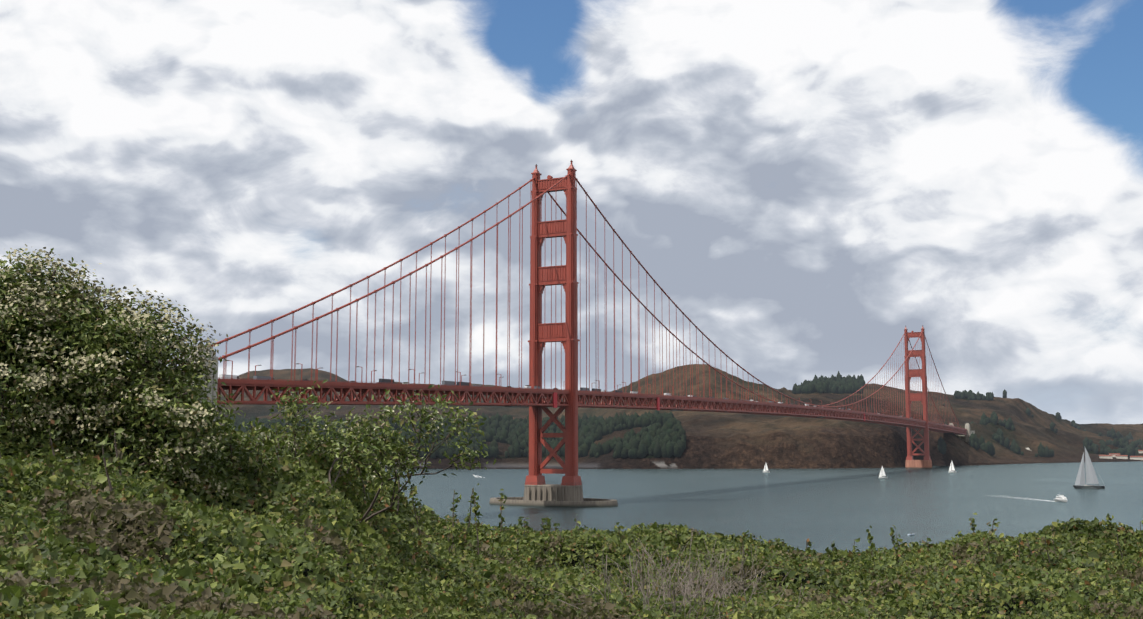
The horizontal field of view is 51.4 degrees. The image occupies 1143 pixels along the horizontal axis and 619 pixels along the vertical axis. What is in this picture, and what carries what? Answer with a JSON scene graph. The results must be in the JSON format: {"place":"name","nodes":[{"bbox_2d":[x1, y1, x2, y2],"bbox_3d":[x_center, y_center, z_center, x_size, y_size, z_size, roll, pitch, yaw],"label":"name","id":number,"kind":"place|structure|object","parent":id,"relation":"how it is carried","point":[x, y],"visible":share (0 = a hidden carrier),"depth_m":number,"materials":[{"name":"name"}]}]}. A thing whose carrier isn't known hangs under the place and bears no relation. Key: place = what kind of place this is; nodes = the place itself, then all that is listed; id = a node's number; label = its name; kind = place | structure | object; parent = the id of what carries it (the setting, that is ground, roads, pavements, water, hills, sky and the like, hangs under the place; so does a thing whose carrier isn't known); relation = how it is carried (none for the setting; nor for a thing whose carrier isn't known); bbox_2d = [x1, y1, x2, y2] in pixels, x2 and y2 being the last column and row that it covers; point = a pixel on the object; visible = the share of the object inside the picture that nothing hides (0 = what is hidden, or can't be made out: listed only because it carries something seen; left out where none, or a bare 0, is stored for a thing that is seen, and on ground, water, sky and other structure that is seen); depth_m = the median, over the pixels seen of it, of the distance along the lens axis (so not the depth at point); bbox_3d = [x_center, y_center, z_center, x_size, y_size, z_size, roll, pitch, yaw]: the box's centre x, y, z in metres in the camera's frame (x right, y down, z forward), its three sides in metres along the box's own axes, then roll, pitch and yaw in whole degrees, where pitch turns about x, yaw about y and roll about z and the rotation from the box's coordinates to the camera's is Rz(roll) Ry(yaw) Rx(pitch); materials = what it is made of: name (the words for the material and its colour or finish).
{"place":"outdoors","nodes":[
{"label":"outdoors","id":0,"kind":"place"},
{"bbox_2d":[0,0,1142,423],"label":"sky","id":1,"kind":"structure","parent":0,"point":[810,183],"materials":[{"name":"white"}]},
{"bbox_2d":[1,482,1142,618],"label":"scrub ground","id":2,"kind":"structure","parent":0,"point":[305,572],"depth_m":17.21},
{"bbox_2d":[0,268,215,469],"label":"branches","id":3,"kind":"object","parent":2,"relation":"on","point":[139,368],"visible":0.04,"depth_m":12.39,"materials":[{"name":"brown plant"}]},
{"bbox_2d":[0,244,233,495],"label":"blossoms","id":4,"kind":"object","parent":3,"relation":"attached to","point":[102,409],"visible":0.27,"depth_m":11.96,"materials":[{"name":"white plant"}]},
{"bbox_2d":[0,248,257,502],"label":"flowering tree leaves","id":5,"kind":"object","parent":3,"relation":"attached to","point":[107,334],"visible":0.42,"depth_m":11.99,"materials":[{"name":"green plant"}]},
{"bbox_2d":[158,380,495,522],"bbox_3d":[-2.708,1.995,13.834,4.107,2.451,3.718,-3,-7,27],"label":"sapling","id":6,"kind":"object","parent":2,"relation":"on","point":[390,447],"depth_m":13.20,"materials":[{"name":"green plant"}]},
{"bbox_2d":[215,394,473,476],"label":"sapling blossoms","id":7,"kind":"object","parent":6,"relation":"attached to","point":[262,433],"visible":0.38,"depth_m":13.14,"materials":[{"name":"white plant"}]},
{"bbox_2d":[0,394,1141,618],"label":"bluff shoots and dry twigs","id":8,"kind":"object","parent":2,"relation":"on","point":[688,590],"visible":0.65,"depth_m":17.21,"materials":[{"name":"green plant"}]},
{"bbox_2d":[0,389,1142,618],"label":"coastal scrub leaves","id":9,"kind":"object","parent":2,"relation":"on","point":[45,573],"visible":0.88,"depth_m":13.51,"materials":[{"name":"green plant"}]},
{"bbox_2d":[217,364,1142,468],"bbox_3d":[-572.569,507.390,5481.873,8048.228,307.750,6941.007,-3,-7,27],"label":"hills","id":10,"kind":"structure","parent":0,"point":[717,440],"depth_m":2284.45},
{"bbox_2d":[222,371,1142,458],"bbox_3d":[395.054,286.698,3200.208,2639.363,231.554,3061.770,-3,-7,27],"label":"headland trees","id":11,"kind":"object","parent":10,"relation":"on","point":[658,435],"visible":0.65,"depth_m":2176.21,"materials":[{"name":"green plant"}]},
{"bbox_2d":[949,423,974,442],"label":"pylons anchorage","id":12,"kind":"object","parent":10,"relation":"on","point":[967,436],"visible":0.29,"depth_m":2304.83,"materials":[{"name":"concrete"}]},
{"bbox_2d":[1099,450,1142,459],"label":"building","id":13,"kind":"structure","parent":10,"relation":"on","point":[1116,455],"depth_m":2684.78,"materials":[{"name":"white paint"}]},
{"bbox_2d":[385,461,1142,553],"bbox_3d":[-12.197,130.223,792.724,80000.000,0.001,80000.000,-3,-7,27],"label":"water","id":14,"kind":"structure","parent":0,"point":[843,509],"depth_m":862.24,"materials":[{"name":"liquid"}]},
{"bbox_2d":[158,345,217,426],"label":"arch pylons","id":15,"kind":"structure","parent":14,"relation":"on","point":[213,392],"depth_m":489.45,"materials":[{"name":"concrete"}]},
{"bbox_2d":[489,482,617,506],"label":"bridge pier","id":16,"kind":"structure","parent":14,"relation":"on","point":[552,495],"depth_m":780.71,"materials":[{"name":"concrete"}]},
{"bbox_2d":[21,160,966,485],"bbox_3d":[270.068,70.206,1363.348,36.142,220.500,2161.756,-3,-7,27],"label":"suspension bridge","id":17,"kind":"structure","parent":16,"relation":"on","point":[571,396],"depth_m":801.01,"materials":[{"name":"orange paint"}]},
{"bbox_2d":[879,466,886,477],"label":"sailboat","id":18,"kind":"object","parent":14,"relation":"on","point":[882,472],"visible":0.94,"depth_m":1376.36,"materials":[{"name":"fabric"}]},
{"bbox_2d":[905,460,931,467],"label":"tower pier","id":19,"kind":"structure","parent":14,"relation":"on","point":[918,463],"depth_m":1920.37,"materials":[{"name":"concrete"}]},
{"bbox_2d":[948,462,955,472],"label":"sailboat","id":20,"kind":"object","parent":14,"relation":"on","point":[952,469],"visible":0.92,"depth_m":1638.80,"materials":[{"name":"fabric"}]},
{"bbox_2d":[1054,496,1066,501],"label":"motorboat","id":21,"kind":"object","parent":14,"relation":"on","point":[1061,498],"visible":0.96,"depth_m":831.90,"materials":[{"name":"white plastic"}]},
{"bbox_2d":[1073,448,1104,488],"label":"sailboat","id":22,"kind":"object","parent":14,"relation":"on","point":[1091,477],"visible":0.85,"depth_m":1069.45,"materials":[{"name":"fabric"}]}
]}

